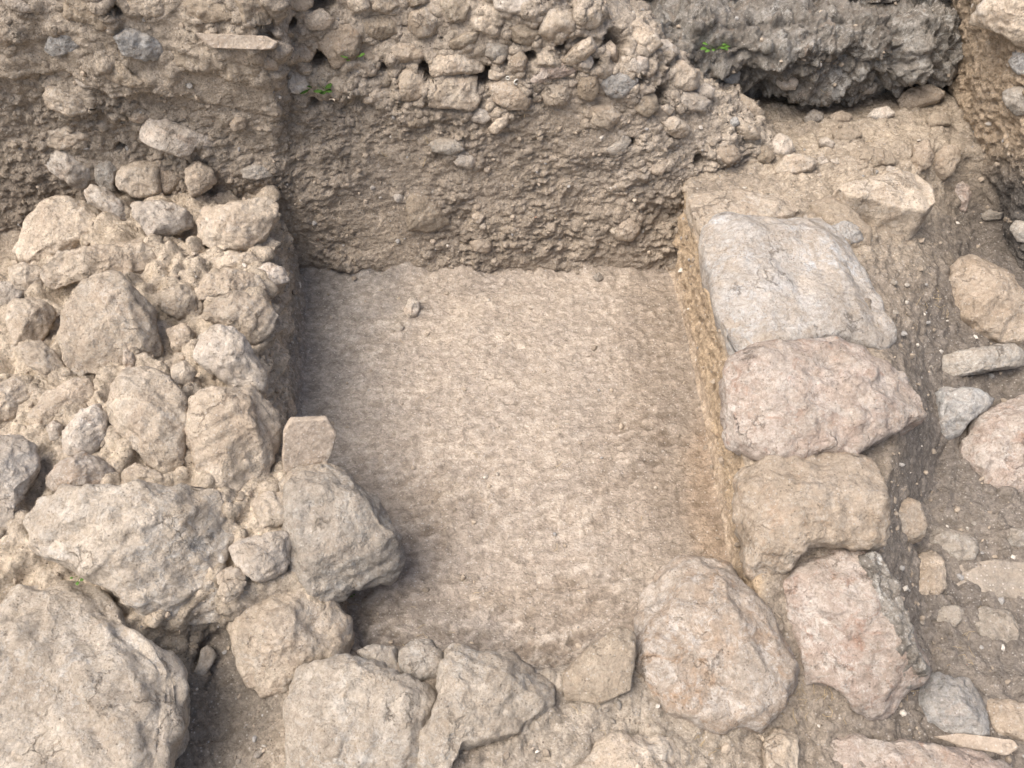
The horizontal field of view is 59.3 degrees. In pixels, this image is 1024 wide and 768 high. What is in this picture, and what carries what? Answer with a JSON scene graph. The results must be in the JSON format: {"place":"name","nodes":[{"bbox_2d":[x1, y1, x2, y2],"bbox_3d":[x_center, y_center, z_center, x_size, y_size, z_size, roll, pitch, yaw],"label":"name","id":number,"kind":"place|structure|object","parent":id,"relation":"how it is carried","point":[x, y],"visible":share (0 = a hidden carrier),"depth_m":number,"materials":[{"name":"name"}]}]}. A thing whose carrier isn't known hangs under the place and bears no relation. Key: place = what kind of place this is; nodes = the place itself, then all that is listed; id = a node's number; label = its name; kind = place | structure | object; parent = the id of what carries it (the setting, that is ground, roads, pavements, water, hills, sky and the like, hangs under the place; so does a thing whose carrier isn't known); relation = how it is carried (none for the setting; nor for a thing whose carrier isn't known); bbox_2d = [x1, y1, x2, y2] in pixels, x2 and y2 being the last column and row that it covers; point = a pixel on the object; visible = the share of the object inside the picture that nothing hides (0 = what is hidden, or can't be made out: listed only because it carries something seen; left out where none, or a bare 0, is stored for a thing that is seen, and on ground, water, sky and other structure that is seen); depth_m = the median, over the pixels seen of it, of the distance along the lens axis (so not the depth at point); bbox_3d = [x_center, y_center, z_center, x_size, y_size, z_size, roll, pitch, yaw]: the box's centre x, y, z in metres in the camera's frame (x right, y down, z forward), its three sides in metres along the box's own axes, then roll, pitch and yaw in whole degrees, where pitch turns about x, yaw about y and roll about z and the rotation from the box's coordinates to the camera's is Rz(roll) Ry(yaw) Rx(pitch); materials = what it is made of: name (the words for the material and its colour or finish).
{"place":"outdoors","nodes":[
{"label":"outdoors","id":0,"kind":"place"},
{"bbox_2d":[0,91,779,273],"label":"earth bank","id":1,"kind":"structure","parent":0,"point":[601,210],"depth_m":3.53,"materials":[{"name":"soil"}]},
{"bbox_2d":[44,150,90,189],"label":"stone","id":2,"kind":"object","parent":1,"relation":"on","point":[69,169],"visible":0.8,"depth_m":3.40,"materials":[{"name":"stone"}]},
{"bbox_2d":[42,86,96,116],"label":"stone","id":3,"kind":"object","parent":1,"relation":"on","point":[63,103],"visible":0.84,"depth_m":3.15,"materials":[{"name":"beige stone"}]},
{"bbox_2d":[44,109,102,149],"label":"stone","id":4,"kind":"object","parent":1,"relation":"on","point":[59,138],"visible":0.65,"depth_m":3.31,"materials":[{"name":"beige stone"}]},
{"bbox_2d":[0,0,281,110],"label":"mortared wall","id":5,"kind":"structure","parent":1,"relation":"on","point":[112,47],"depth_m":3.01,"materials":[{"name":"stone"}]},
{"bbox_2d":[139,118,213,156],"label":"stone","id":6,"kind":"object","parent":1,"relation":"on","point":[171,137],"visible":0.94,"depth_m":3.28,"materials":[{"name":"stone"}]},
{"bbox_2d":[229,116,247,131],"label":"stone","id":7,"kind":"object","parent":1,"relation":"on","point":[236,123],"visible":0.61,"depth_m":3.26,"materials":[{"name":"beige stone"}]},
{"bbox_2d":[405,193,449,232],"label":"stone","id":8,"kind":"object","parent":1,"relation":"on","point":[424,214],"visible":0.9,"depth_m":3.63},
{"bbox_2d":[429,137,464,155],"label":"stone","id":9,"kind":"object","parent":1,"relation":"on","point":[446,145],"visible":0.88,"depth_m":3.43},
{"bbox_2d":[453,151,475,169],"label":"stone","id":10,"kind":"object","parent":1,"relation":"on","point":[464,159],"visible":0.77,"depth_m":3.48,"materials":[{"name":"stone"}]},
{"bbox_2d":[470,239,491,252],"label":"stone","id":11,"kind":"object","parent":1,"relation":"on","point":[481,245],"visible":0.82,"depth_m":3.70,"materials":[{"name":"beige stone"}]},
{"bbox_2d":[258,0,794,175],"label":"rubble wall","id":12,"kind":"structure","parent":1,"relation":"on","point":[536,46],"depth_m":3.25,"materials":[{"name":"beige stone"}]},
{"bbox_2d":[609,218,640,241],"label":"stone","id":13,"kind":"object","parent":1,"relation":"on","point":[628,229],"visible":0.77,"depth_m":3.66,"materials":[{"name":"beige stone"}]},
{"bbox_2d":[0,85,1023,767],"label":"ground","id":14,"kind":"structure","parent":0,"point":[520,555],"depth_m":3.13,"materials":[{"name":"soil"}]},
{"bbox_2d":[0,281,23,306],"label":"stone","id":15,"kind":"object","parent":14,"relation":"on","point":[9,291],"visible":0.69,"depth_m":3.10,"materials":[{"name":"stone"}]},
{"bbox_2d":[0,375,32,423],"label":"stone","id":16,"kind":"object","parent":14,"relation":"on","point":[14,392],"visible":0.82,"depth_m":2.78,"materials":[{"name":"beige stone"}]},
{"bbox_2d":[0,434,40,529],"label":"stone","id":17,"kind":"object","parent":14,"relation":"on","point":[20,460],"visible":0.92,"depth_m":2.53,"materials":[{"name":"stone"}]},
{"bbox_2d":[8,262,43,290],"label":"stone","id":18,"kind":"object","parent":14,"relation":"on","point":[23,276],"visible":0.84,"depth_m":3.11,"materials":[{"name":"beige stone"}]},
{"bbox_2d":[5,297,56,345],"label":"stone","id":19,"kind":"object","parent":14,"relation":"on","point":[30,318],"visible":0.97,"depth_m":2.94,"materials":[{"name":"beige stone"}]},
{"bbox_2d":[15,340,65,374],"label":"stone","id":20,"kind":"object","parent":14,"relation":"on","point":[42,357],"visible":0.97,"depth_m":2.80,"materials":[{"name":"beige stone"}]},
{"bbox_2d":[46,420,62,440],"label":"stone","id":21,"kind":"object","parent":14,"relation":"on","point":[54,428],"visible":0.94,"depth_m":2.70,"materials":[{"name":"stone"}]},
{"bbox_2d":[12,195,100,263],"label":"stone","id":22,"kind":"object","parent":14,"relation":"on","point":[52,225],"visible":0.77,"depth_m":3.36,"materials":[{"name":"beige stone"}]},
{"bbox_2d":[25,377,94,424],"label":"stone","id":23,"kind":"object","parent":14,"relation":"on","point":[48,406],"visible":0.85,"depth_m":2.75,"materials":[{"name":"beige stone"}]},
{"bbox_2d":[45,451,115,491],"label":"stone","id":24,"kind":"object","parent":14,"relation":"on","point":[81,468],"visible":0.88,"depth_m":2.55,"materials":[{"name":"stone"}]},
{"bbox_2d":[62,403,108,455],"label":"stone","id":25,"kind":"object","parent":14,"relation":"on","point":[85,429],"visible":0.91,"depth_m":2.62,"materials":[{"name":"stone"}]},
{"bbox_2d":[0,580,190,767],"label":"stone","id":26,"kind":"object","parent":14,"relation":"on","point":[89,678],"visible":0.95,"depth_m":2.29,"materials":[{"name":"grey stone"}]},
{"bbox_2d":[39,239,156,289],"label":"stone","id":27,"kind":"object","parent":14,"relation":"on","point":[60,270],"visible":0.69,"depth_m":3.11,"materials":[{"name":"beige stone"}]},
{"bbox_2d":[84,184,125,220],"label":"stone","id":28,"kind":"object","parent":14,"relation":"on","point":[103,199],"visible":0.98,"depth_m":3.35,"materials":[{"name":"stone"}]},
{"bbox_2d":[94,160,119,192],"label":"stone","id":29,"kind":"object","parent":14,"relation":"on","point":[105,173],"visible":0.71,"depth_m":3.43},
{"bbox_2d":[58,270,163,376],"bbox_3d":[-1.289,-0.185,2.911,0.317,0.294,0.331,0,49,0],"label":"stone","id":30,"kind":"object","parent":14,"relation":"on","point":[108,316],"visible":0.88,"depth_m":2.83,"materials":[{"name":"beige stone"}]},
{"bbox_2d":[23,479,238,624],"bbox_3d":[-1.069,0.468,2.578,0.574,0.440,0.396,0,49,0],"label":"stone","id":31,"kind":"object","parent":14,"relation":"on","point":[141,547],"visible":0.97,"depth_m":2.45,"materials":[{"name":"grey stone"}]},
{"bbox_2d":[121,463,164,484],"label":"stone","id":32,"kind":"object","parent":31,"relation":"on","point":[137,471],"visible":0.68,"depth_m":2.59,"materials":[{"name":"beige stone"}]},
{"bbox_2d":[115,160,162,197],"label":"stone","id":33,"kind":"object","parent":14,"relation":"on","point":[139,179],"visible":0.92,"depth_m":3.42,"materials":[{"name":"beige stone"}]},
{"bbox_2d":[106,366,187,471],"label":"stone","id":34,"kind":"object","parent":14,"relation":"on","point":[146,408],"visible":0.96,"depth_m":2.63,"materials":[{"name":"beige stone"}]},
{"bbox_2d":[130,199,193,235],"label":"stone","id":35,"kind":"object","parent":14,"relation":"on","point":[161,217],"visible":0.96,"depth_m":3.25,"materials":[{"name":"stone"}]},
{"bbox_2d":[159,170,180,194],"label":"stone","id":36,"kind":"object","parent":14,"relation":"on","point":[171,178],"visible":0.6,"depth_m":3.46,"materials":[{"name":"beige stone"}]},
{"bbox_2d":[160,284,197,320],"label":"stone","id":37,"kind":"object","parent":14,"relation":"on","point":[178,302],"visible":0.98,"depth_m":2.99,"materials":[{"name":"beige stone"}]},
{"bbox_2d":[165,322,196,352],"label":"stone","id":38,"kind":"object","parent":14,"relation":"on","point":[180,335],"visible":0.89,"depth_m":2.92,"materials":[{"name":"beige stone"}]},
{"bbox_2d":[170,360,197,385],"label":"stone","id":39,"kind":"object","parent":14,"relation":"on","point":[184,372],"visible":0.95,"depth_m":2.79,"materials":[{"name":"beige stone"}]},
{"bbox_2d":[184,160,216,197],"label":"stone","id":40,"kind":"object","parent":14,"relation":"on","point":[200,177],"visible":0.98,"depth_m":3.37,"materials":[{"name":"beige stone"}]},
{"bbox_2d":[194,645,216,675],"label":"stone","id":41,"kind":"object","parent":14,"relation":"on","point":[207,657],"visible":1,"depth_m":2.57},
{"bbox_2d":[194,268,266,299],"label":"stone","id":42,"kind":"object","parent":14,"relation":"on","point":[221,283],"visible":0.88,"depth_m":3.04,"materials":[{"name":"beige stone"}]},
{"bbox_2d":[193,324,268,393],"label":"stone","id":43,"kind":"object","parent":14,"relation":"on","point":[226,355],"visible":0.97,"depth_m":2.79,"materials":[{"name":"stone"}]},
{"bbox_2d":[216,566,245,584],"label":"stone","id":44,"kind":"object","parent":14,"relation":"on","point":[229,573],"visible":0.92,"depth_m":2.51,"materials":[{"name":"beige stone"}]},
{"bbox_2d":[217,579,246,603],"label":"stone","id":45,"kind":"object","parent":14,"relation":"on","point":[229,590],"visible":1,"depth_m":2.49,"materials":[{"name":"beige stone"}]},
{"bbox_2d":[184,384,281,491],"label":"stone","id":46,"kind":"object","parent":14,"relation":"on","point":[233,437],"visible":0.94,"depth_m":2.63,"materials":[{"name":"beige stone"}]},
{"bbox_2d":[207,250,260,270],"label":"stone","id":47,"kind":"object","parent":14,"relation":"on","point":[228,259],"visible":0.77,"depth_m":3.20,"materials":[{"name":"beige stone"}]},
{"bbox_2d":[196,197,278,250],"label":"stone","id":48,"kind":"object","parent":14,"relation":"on","point":[244,225],"visible":0.95,"depth_m":3.25,"materials":[{"name":"beige stone"}]},
{"bbox_2d":[201,290,278,344],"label":"stone","id":49,"kind":"object","parent":14,"relation":"on","point":[251,319],"visible":0.95,"depth_m":2.94,"materials":[{"name":"beige stone"}]},
{"bbox_2d":[240,163,272,180],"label":"stone","id":50,"kind":"object","parent":14,"relation":"on","point":[255,171],"visible":0.83,"depth_m":3.43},
{"bbox_2d":[229,530,291,582],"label":"stone","id":51,"kind":"object","parent":14,"relation":"on","point":[262,558],"visible":1,"depth_m":2.54,"materials":[{"name":"stone"}]},
{"bbox_2d":[250,490,284,528],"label":"stone","id":52,"kind":"object","parent":14,"relation":"on","point":[268,508],"visible":0.93,"depth_m":2.61,"materials":[{"name":"beige stone"}]},
{"bbox_2d":[258,262,289,286],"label":"stone","id":53,"kind":"object","parent":14,"relation":"on","point":[277,275],"visible":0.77,"depth_m":3.18,"materials":[{"name":"stone"}]},
{"bbox_2d":[226,591,354,697],"bbox_3d":[-0.647,0.728,2.629,0.346,0.288,0.294,-27,54,-21],"label":"stone","id":54,"kind":"object","parent":14,"relation":"on","point":[277,639],"visible":0.91,"depth_m":2.53,"materials":[{"name":"beige stone"}]},
{"bbox_2d":[278,464,404,602],"bbox_3d":[-0.534,0.438,2.726,0.346,0.360,0.400,-19,52,-16],"label":"stone","id":55,"kind":"object","parent":14,"relation":"on","point":[345,536],"visible":0.94,"depth_m":2.60,"materials":[{"name":"stone"}]},
{"bbox_2d":[282,416,336,472],"bbox_3d":[-0.619,0.175,2.729,0.183,0.170,0.105,-12,50,-10],"label":"tile sherd","id":56,"kind":"object","parent":55,"relation":"on","point":[308,440],"visible":0.97,"depth_m":2.71,"materials":[{"name":"stone"}]},
{"bbox_2d":[280,463,345,488],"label":"stone","id":57,"kind":"object","parent":55,"relation":"on","point":[298,469],"visible":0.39,"depth_m":2.69,"materials":[{"name":"beige stone"}]},
{"bbox_2d":[283,653,436,767],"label":"stone","id":58,"kind":"object","parent":14,"relation":"on","point":[345,710],"visible":0.93,"depth_m":2.36,"materials":[{"name":"grey stone"}]},
{"bbox_2d":[357,644,397,668],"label":"stone","id":59,"kind":"object","parent":14,"relation":"on","point":[388,655],"visible":0.73,"depth_m":2.52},
{"bbox_2d":[404,296,419,317],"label":"stone","id":60,"kind":"object","parent":14,"relation":"on","point":[411,308],"visible":1,"depth_m":3.64,"materials":[{"name":"stone"}]},
{"bbox_2d":[398,639,443,681],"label":"stone","id":61,"kind":"object","parent":14,"relation":"on","point":[419,659],"visible":0.85,"depth_m":2.50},
{"bbox_2d":[416,642,555,767],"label":"stone","id":62,"kind":"object","parent":14,"relation":"on","point":[487,697],"visible":0.98,"depth_m":2.38,"materials":[{"name":"grey stone"}]},
{"bbox_2d":[563,626,636,704],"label":"stone","id":63,"kind":"object","parent":14,"relation":"on","point":[600,671],"visible":1,"depth_m":2.46,"materials":[{"name":"stone"}]},
{"bbox_2d":[574,729,696,767],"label":"stone","id":64,"kind":"object","parent":14,"relation":"on","point":[622,748],"visible":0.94,"depth_m":2.37,"materials":[{"name":"beige stone"}]},
{"bbox_2d":[633,555,800,734],"bbox_3d":[0.572,0.768,2.631,0.493,0.400,0.530,0,49,0],"label":"stone","id":65,"kind":"object","parent":14,"relation":"on","point":[715,654],"visible":0.98,"depth_m":2.48,"materials":[{"name":"stone"}]},
{"bbox_2d":[685,189,799,235],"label":"ashlar block","id":66,"kind":"structure","parent":14,"relation":"on","point":[702,208],"depth_m":3.39,"materials":[{"name":"beige stone"}]},
{"bbox_2d":[761,727,799,767],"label":"stone","id":67,"kind":"object","parent":14,"relation":"on","point":[780,747],"visible":1,"depth_m":2.43,"materials":[{"name":"beige stone"}]},
{"bbox_2d":[774,153,817,173],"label":"stone","id":68,"kind":"object","parent":14,"relation":"on","point":[797,163],"visible":0.94,"depth_m":3.56,"materials":[{"name":"beige stone"}]},
{"bbox_2d":[698,211,896,355],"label":"ashlar block","id":69,"kind":"structure","parent":14,"relation":"on","point":[764,278],"depth_m":3.07,"materials":[{"name":"stone"}]},
{"bbox_2d":[642,0,963,107],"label":"conglomerate wall","id":70,"kind":"structure","parent":14,"relation":"on","point":[927,41],"depth_m":3.61,"materials":[{"name":"stone"}]},
{"bbox_2d":[731,452,890,580],"bbox_3d":[0.886,0.412,2.751,0.458,0.438,0.423,0,49,0],"label":"stone","id":71,"kind":"object","parent":14,"relation":"on","point":[788,512],"visible":0.94,"depth_m":2.58,"materials":[{"name":"beige stone"}]},
{"bbox_2d":[718,335,926,460],"bbox_3d":[0.970,0.065,2.823,0.633,0.340,0.436,0,49,0],"label":"boulder","id":72,"kind":"object","parent":14,"relation":"on","point":[804,397],"visible":0.97,"depth_m":2.72,"materials":[{"name":"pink stone"}]},
{"bbox_2d":[808,196,871,247],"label":"stone","id":73,"kind":"object","parent":14,"relation":"on","point":[831,210],"visible":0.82,"depth_m":3.37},
{"bbox_2d":[831,127,862,140],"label":"stone","id":74,"kind":"object","parent":14,"relation":"on","point":[847,133],"visible":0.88,"depth_m":3.69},
{"bbox_2d":[832,221,863,243],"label":"stone","id":75,"kind":"object","parent":14,"relation":"on","point":[851,232],"visible":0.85,"depth_m":3.32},
{"bbox_2d":[783,548,931,720],"bbox_3d":[0.985,0.715,2.631,0.380,0.405,0.494,-11,50,-10],"label":"stone","id":76,"kind":"object","parent":14,"relation":"on","point":[859,647],"visible":0.91,"depth_m":2.51,"materials":[{"name":"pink stone"}]},
{"bbox_2d":[846,145,896,167],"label":"stone","id":77,"kind":"object","parent":14,"relation":"on","point":[873,156],"visible":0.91,"depth_m":3.60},
{"bbox_2d":[867,106,894,118],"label":"stone","id":78,"kind":"object","parent":14,"relation":"on","point":[882,112],"visible":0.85,"depth_m":3.78,"materials":[{"name":"stone"}]},
{"bbox_2d":[832,169,935,240],"bbox_3d":[1.406,-0.676,3.463,0.367,0.244,0.232,0,49,0],"label":"block","id":79,"kind":"object","parent":14,"relation":"on","point":[897,201],"depth_m":3.38,"materials":[{"name":"beige stone"}]},
{"bbox_2d":[899,497,927,543],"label":"stone","id":80,"kind":"object","parent":14,"relation":"on","point":[913,519],"visible":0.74,"depth_m":2.80,"materials":[{"name":"beige stone"}]},
{"bbox_2d":[830,733,1011,767],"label":"stone","id":81,"kind":"object","parent":14,"relation":"on","point":[853,749],"visible":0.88,"depth_m":2.44,"materials":[{"name":"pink stone"}]},
{"bbox_2d":[897,84,945,107],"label":"stone","id":82,"kind":"object","parent":14,"relation":"on","point":[922,96],"visible":0.94,"depth_m":3.80,"materials":[{"name":"beige stone"}]},
{"bbox_2d":[911,139,933,171],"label":"stone","id":83,"kind":"object","parent":14,"relation":"on","point":[922,159],"visible":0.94,"depth_m":3.61,"materials":[{"name":"beige stone"}]},
{"bbox_2d":[918,550,947,594],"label":"stone","id":84,"kind":"object","parent":14,"relation":"on","point":[933,576],"visible":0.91,"depth_m":2.78,"materials":[{"name":"beige stone"}]},
{"bbox_2d":[926,110,951,127],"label":"stone","id":85,"kind":"object","parent":14,"relation":"on","point":[938,118],"visible":0.99,"depth_m":3.72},
{"bbox_2d":[933,144,960,180],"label":"stone","id":86,"kind":"object","parent":14,"relation":"on","point":[946,161],"visible":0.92,"depth_m":3.69,"materials":[{"name":"beige stone"}]},
{"bbox_2d":[937,605,964,626],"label":"stone","id":87,"kind":"object","parent":14,"relation":"on","point":[952,614],"visible":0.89,"depth_m":2.75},
{"bbox_2d":[918,672,989,736],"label":"stone","id":88,"kind":"object","parent":14,"relation":"on","point":[949,704],"visible":0.89,"depth_m":2.54,"materials":[{"name":"stone"}]},
{"bbox_2d":[929,527,978,560],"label":"stone","id":89,"kind":"object","parent":14,"relation":"on","point":[959,545],"visible":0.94,"depth_m":2.87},
{"bbox_2d":[955,181,971,211],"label":"stone","id":90,"kind":"object","parent":14,"relation":"on","point":[963,191],"visible":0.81,"depth_m":3.79,"materials":[{"name":"stone"}]},
{"bbox_2d":[935,386,993,439],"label":"stone","id":91,"kind":"object","parent":14,"relation":"on","point":[960,409],"visible":0.95,"depth_m":3.10,"materials":[{"name":"stone"}]},
{"bbox_2d":[934,733,1017,755],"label":"stone","id":92,"kind":"object","parent":14,"relation":"on","point":[1003,747],"visible":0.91,"depth_m":2.50,"materials":[{"name":"stone"}]},
{"bbox_2d":[941,343,1023,376],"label":"stone","id":93,"kind":"object","parent":14,"relation":"on","point":[978,360],"visible":0.97,"depth_m":3.21,"materials":[{"name":"stone"}]},
{"bbox_2d":[947,0,1023,270],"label":"earth baulk","id":94,"kind":"object","parent":14,"relation":"on","point":[976,85],"visible":0.58,"depth_m":3.56,"materials":[{"name":"soil"}]},
{"bbox_2d":[969,0,1023,47],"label":"stone","id":95,"kind":"object","parent":94,"relation":"on","point":[1005,18],"visible":1,"depth_m":3.18,"materials":[{"name":"beige stone"}]},
{"bbox_2d":[1002,86,1023,115],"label":"stone","id":96,"kind":"object","parent":94,"relation":"on","point":[1013,99],"visible":0.97,"depth_m":3.34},
{"bbox_2d":[1008,50,1023,75],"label":"stone","id":97,"kind":"object","parent":94,"relation":"on","point":[1016,62],"visible":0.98,"depth_m":3.27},
{"bbox_2d":[1009,220,1023,242],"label":"stone","id":98,"kind":"object","parent":94,"relation":"on","point":[1016,228],"visible":0.98,"depth_m":3.59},
{"bbox_2d":[949,254,1023,344],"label":"stone","id":99,"kind":"object","parent":14,"relation":"on","point":[988,296],"visible":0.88,"depth_m":3.35,"materials":[{"name":"beige stone"}]},
{"bbox_2d":[957,559,1023,599],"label":"stone","id":100,"kind":"object","parent":14,"relation":"on","point":[1002,578],"visible":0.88,"depth_m":2.82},
{"bbox_2d":[959,394,1023,491],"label":"stone","id":101,"kind":"object","parent":14,"relation":"on","point":[991,446],"visible":0.96,"depth_m":3.03,"materials":[{"name":"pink stone"}]},
{"bbox_2d":[976,606,1020,642],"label":"stone","id":102,"kind":"object","parent":14,"relation":"on","point":[997,624],"visible":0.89,"depth_m":2.72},
{"bbox_2d":[986,698,1023,740],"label":"stone","id":103,"kind":"object","parent":14,"relation":"on","point":[1006,717],"visible":0.84,"depth_m":2.54,"materials":[{"name":"beige stone"}]},
{"bbox_2d":[1007,527,1023,546],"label":"stone","id":104,"kind":"object","parent":14,"relation":"on","point":[1015,538],"visible":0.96,"depth_m":2.88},
{"bbox_2d":[0,0,1023,766],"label":"gravel","id":105,"kind":"structure","parent":0,"point":[726,748],"depth_m":3.30,"materials":[{"name":"gravel"}]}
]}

